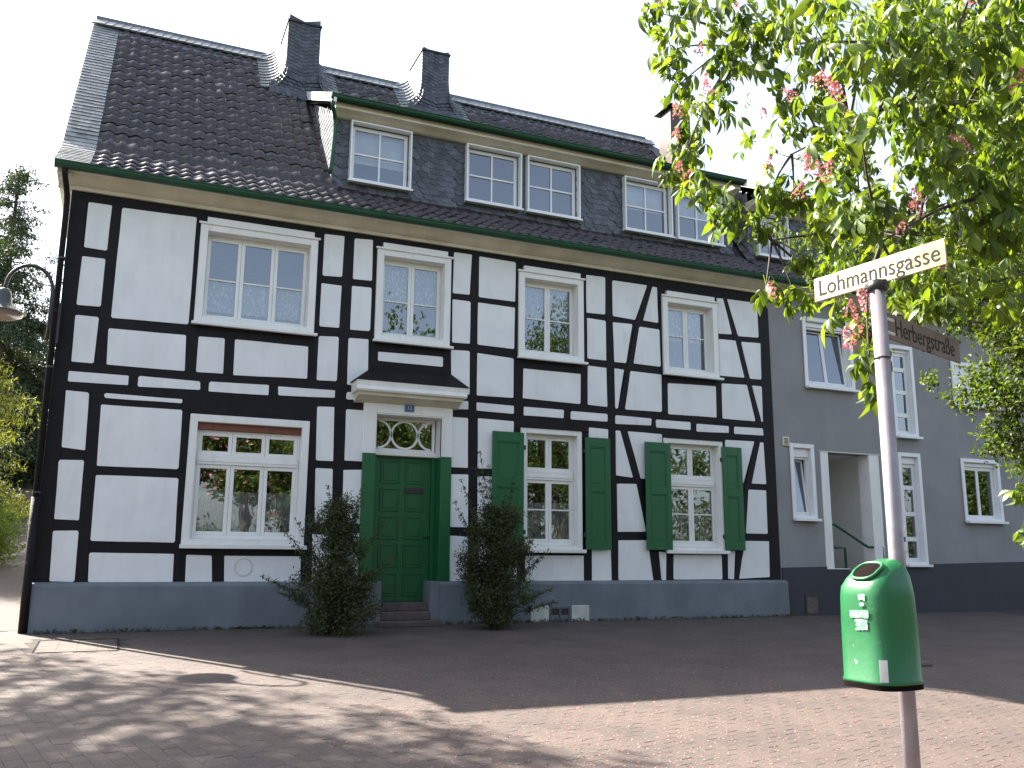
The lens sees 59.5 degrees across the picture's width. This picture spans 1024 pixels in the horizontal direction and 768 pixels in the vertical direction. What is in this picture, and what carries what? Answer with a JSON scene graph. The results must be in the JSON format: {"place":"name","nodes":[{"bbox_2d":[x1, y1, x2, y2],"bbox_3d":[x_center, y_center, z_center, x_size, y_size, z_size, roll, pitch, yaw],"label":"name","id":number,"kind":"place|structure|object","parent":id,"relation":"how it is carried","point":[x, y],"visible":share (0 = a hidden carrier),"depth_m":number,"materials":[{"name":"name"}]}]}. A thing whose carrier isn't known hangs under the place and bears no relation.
{"place":"outdoors","nodes":[
{"label":"outdoors","id":0,"kind":"place"},
{"bbox_2d":[0,485,32,630],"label":"lane","id":1,"kind":"structure","parent":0,"point":[11,578],"depth_m":17.08,"materials":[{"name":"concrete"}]},
{"bbox_2d":[8,496,30,521],"bbox_3d":[-14.299,3.732,26.315,3.800,0.870,0.200,5,-12,-23],"label":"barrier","id":2,"kind":"object","parent":1,"relation":"on","point":[26,498],"visible":0.1,"depth_m":26.26,"materials":[{"name":"brown wood"}]},
{"bbox_2d":[31,638,118,652],"bbox_3d":[-5.319,3.210,10.975,0.930,0.021,1.080,5,-9,-23],"label":"access cover","id":3,"kind":"object","parent":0,"point":[53,646],"visible":1,"depth_m":10.94,"materials":[{"name":"grey metal"}]},
{"bbox_2d":[0,0,1012,410],"label":"sky","id":4,"kind":"structure","parent":0,"point":[581,61],"materials":[{"name":"white"}]},
{"bbox_2d":[0,610,1023,767],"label":"pavement","id":5,"kind":"structure","parent":0,"point":[211,698],"depth_m":8.39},
{"bbox_2d":[260,484,395,637],"bbox_3d":[-2.596,2.566,12.748,1.931,2.297,1.054,5,-12,-23],"label":"shrub","id":6,"kind":"object","parent":5,"relation":"on","point":[334,612],"visible":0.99,"depth_m":12.63,"materials":[{"name":"green plant"}]},
{"bbox_2d":[31,614,795,633],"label":"weeds","id":7,"kind":"object","parent":5,"relation":"on","point":[287,626],"visible":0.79,"depth_m":14.16,"materials":[{"name":"green plant"}]},
{"bbox_2d":[452,451,559,629],"bbox_3d":[-0.106,2.485,14.080,1.829,2.833,1.002,5,-12,-23],"label":"shrub","id":8,"kind":"object","parent":5,"relation":"on","point":[501,558],"visible":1,"depth_m":13.81,"materials":[{"name":"green plant"}]},
{"bbox_2d":[282,651,1023,767],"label":"fallen petals","id":9,"kind":"object","parent":5,"relation":"on","point":[640,716],"visible":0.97,"depth_m":7.59,"materials":[{"name":"pink plant"}]},
{"bbox_2d":[867,279,920,767],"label":"sign post","id":10,"kind":"object","parent":5,"relation":"on","point":[876,289],"visible":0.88,"depth_m":4.26,"materials":[{"name":"grey metal"}]},
{"bbox_2d":[814,238,946,301],"bbox_3d":[1.820,-0.553,4.480,0.040,0.139,0.760,7,-13,-31],"label":"street sign","id":11,"kind":"object","parent":10,"relation":"attached to","point":[921,258],"visible":1,"depth_m":4.43,"materials":[{"name":"metal"}]},
{"bbox_2d":[840,558,932,691],"bbox_3d":[1.745,1.071,4.047,0.518,0.555,0.299,5,-12,-23],"label":"litter bin","id":12,"kind":"object","parent":10,"relation":"attached to","point":[880,638],"visible":1,"depth_m":3.89,"materials":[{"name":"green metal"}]},
{"bbox_2d":[887,313,960,363],"bbox_3d":[2.172,-0.237,4.725,0.885,0.139,0.020,10,-15,-41],"label":"street sign","id":13,"kind":"object","parent":10,"relation":"attached to","point":[914,335],"visible":1,"depth_m":4.71,"materials":[{"name":"metal"}]},
{"bbox_2d":[773,186,1023,479],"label":"hornbeam tree","id":14,"kind":"object","parent":5,"relation":"on","point":[1010,396],"visible":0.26,"depth_m":9.16,"materials":[{"name":"green plant"}]},
{"bbox_3d":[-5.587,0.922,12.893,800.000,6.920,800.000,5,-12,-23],"label":"ground","id":15,"kind":"structure","parent":0,"visible":0},
{"bbox_2d":[0,492,27,567],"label":"laurel bush","id":16,"kind":"object","parent":15,"relation":"on","point":[5,528],"visible":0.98,"depth_m":18.38,"materials":[{"name":"green plant"}]},
{"bbox_2d":[0,423,34,520],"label":"dark bush","id":17,"kind":"object","parent":15,"relation":"on","point":[13,454],"visible":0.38,"depth_m":24.62,"materials":[{"name":"green plant"}]},
{"bbox_2d":[0,341,39,526],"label":"bush","id":18,"kind":"object","parent":15,"relation":"on","point":[10,403],"visible":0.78,"depth_m":20.77,"materials":[{"name":"green plant"}]},
{"bbox_2d":[0,341,45,489],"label":"woodland","id":19,"kind":"object","parent":15,"relation":"on","point":[41,401],"depth_m":36.93,"materials":[{"name":"green plant"}]},
{"bbox_2d":[0,163,64,489],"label":"tree","id":20,"kind":"object","parent":15,"relation":"on","point":[24,333],"visible":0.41,"depth_m":29.77,"materials":[{"name":"green plant"}]},
{"bbox_2d":[17,14,789,633],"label":"timber framed house","id":21,"kind":"structure","parent":15,"relation":"on","point":[295,278],"depth_m":15.29,"materials":[{"name":"white paint"}]},
{"bbox_2d":[0,264,61,345],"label":"wall lamp","id":22,"kind":"object","parent":21,"relation":"attached to","point":[9,311],"visible":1,"depth_m":12.42,"materials":[{"name":"black metal"}]},
{"bbox_2d":[179,413,309,549],"bbox_3d":[-3.999,1.494,13.548,1.820,1.970,0.345,5,-12,-23],"label":"window","id":23,"kind":"structure","parent":21,"relation":"in","point":[228,519],"depth_m":13.56,"materials":[{"name":"white paint"}]},
{"bbox_2d":[191,217,320,336],"bbox_3d":[-4.020,-1.654,14.163,1.890,1.725,0.404,5,-12,-23],"label":"window","id":24,"kind":"structure","parent":21,"relation":"in","point":[271,302],"depth_m":14.20,"materials":[{"name":"white paint"}]},
{"bbox_2d":[347,119,412,192],"bbox_3d":[-2.383,-4.063,16.144,1.190,1.165,0.330,5,-12,-23],"label":"window","id":25,"kind":"structure","parent":21,"relation":"in","point":[368,147],"depth_m":16.25,"materials":[{"name":"white plastic"}]},
{"bbox_2d":[373,456,430,601],"bbox_3d":[-1.789,2.354,14.606,0.940,2.320,0.100,5,-12,-23],"label":"door","id":26,"kind":"structure","parent":21,"relation":"in","point":[402,484],"depth_m":14.62,"materials":[{"name":"green paint"}]},
{"bbox_2d":[373,242,453,349],"bbox_3d":[-1.687,-1.457,15.162,1.380,1.715,0.404,5,-12,-23],"label":"window","id":27,"kind":"structure","parent":21,"relation":"in","point":[415,276],"depth_m":15.25,"materials":[{"name":"white paint"}]},
{"bbox_2d":[464,142,523,211],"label":"window","id":28,"kind":"structure","parent":21,"relation":"in","point":[513,207],"depth_m":17.02,"materials":[{"name":"white plastic"}]},
{"bbox_2d":[517,265,587,364],"bbox_3d":[0.673,-1.209,16.162,1.370,1.705,0.402,5,-12,-23],"label":"window","id":29,"kind":"structure","parent":21,"relation":"in","point":[546,295],"depth_m":16.26,"materials":[{"name":"white paint"}]},
{"bbox_2d":[520,426,586,552],"bbox_3d":[0.667,1.844,15.553,1.240,2.138,0.344,5,-12,-23],"label":"window","id":30,"kind":"structure","parent":21,"relation":"in","point":[562,523],"depth_m":15.61,"materials":[{"name":"white paint"}]},
{"bbox_2d":[525,155,582,221],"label":"window","id":31,"kind":"structure","parent":21,"relation":"in","point":[529,157],"depth_m":17.51,"materials":[{"name":"white plastic"}]},
{"bbox_2d":[622,175,675,238],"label":"window","id":32,"kind":"structure","parent":21,"relation":"in","point":[640,197],"depth_m":18.44,"materials":[{"name":"white plastic"}]},
{"bbox_2d":[661,291,723,380],"bbox_3d":[3.399,-0.908,17.317,1.340,1.655,0.405,5,-12,-23],"label":"window","id":33,"kind":"structure","parent":21,"relation":"in","point":[682,313],"depth_m":17.41,"materials":[{"name":"white paint"}]},
{"bbox_2d":[663,436,730,553],"bbox_3d":[3.376,2.087,16.709,1.370,2.123,0.342,5,-12,-23],"label":"window","id":34,"kind":"structure","parent":21,"relation":"in","point":[695,530],"depth_m":16.79,"materials":[{"name":"white paint"}]},
{"bbox_2d":[674,189,725,247],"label":"window","id":35,"kind":"structure","parent":21,"relation":"in","point":[680,211],"depth_m":18.84,"materials":[{"name":"white plastic"}]},
{"bbox_2d":[638,0,1023,548],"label":"chestnut tree","id":36,"kind":"object","parent":15,"relation":"on","point":[977,60],"visible":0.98,"depth_m":5.51,"materials":[{"name":"green plant"}]},
{"bbox_2d":[649,102,1023,614],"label":"grey rendered house","id":37,"kind":"structure","parent":15,"relation":"on","point":[961,520],"depth_m":19.01,"materials":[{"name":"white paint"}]},
{"bbox_2d":[754,213,789,260],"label":"window","id":38,"kind":"structure","parent":37,"relation":"in","point":[764,255],"depth_m":19.57,"materials":[{"name":"white plastic"}]},
{"bbox_2d":[789,443,821,521],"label":"window","id":39,"kind":"structure","parent":37,"relation":"in","point":[798,452],"depth_m":17.84,"materials":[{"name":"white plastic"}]},
{"bbox_2d":[801,316,859,392],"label":"window","id":40,"kind":"structure","parent":37,"relation":"in","point":[848,385],"depth_m":18.69,"materials":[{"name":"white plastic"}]},
{"bbox_2d":[889,344,923,439],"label":"window","id":41,"kind":"structure","parent":37,"relation":"in","point":[904,352],"depth_m":19.36,"materials":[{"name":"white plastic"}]},
{"bbox_2d":[897,452,933,566],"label":"window","id":42,"kind":"structure","parent":37,"relation":"in","point":[912,461],"depth_m":18.87,"materials":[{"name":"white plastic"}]},
{"bbox_2d":[950,361,997,408],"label":"window","id":43,"kind":"structure","parent":37,"relation":"in","point":[955,380],"depth_m":20.11,"materials":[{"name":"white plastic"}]},
{"bbox_2d":[960,458,1008,523],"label":"window","id":44,"kind":"structure","parent":37,"relation":"in","point":[975,465],"depth_m":19.82,"materials":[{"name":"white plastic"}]}
]}

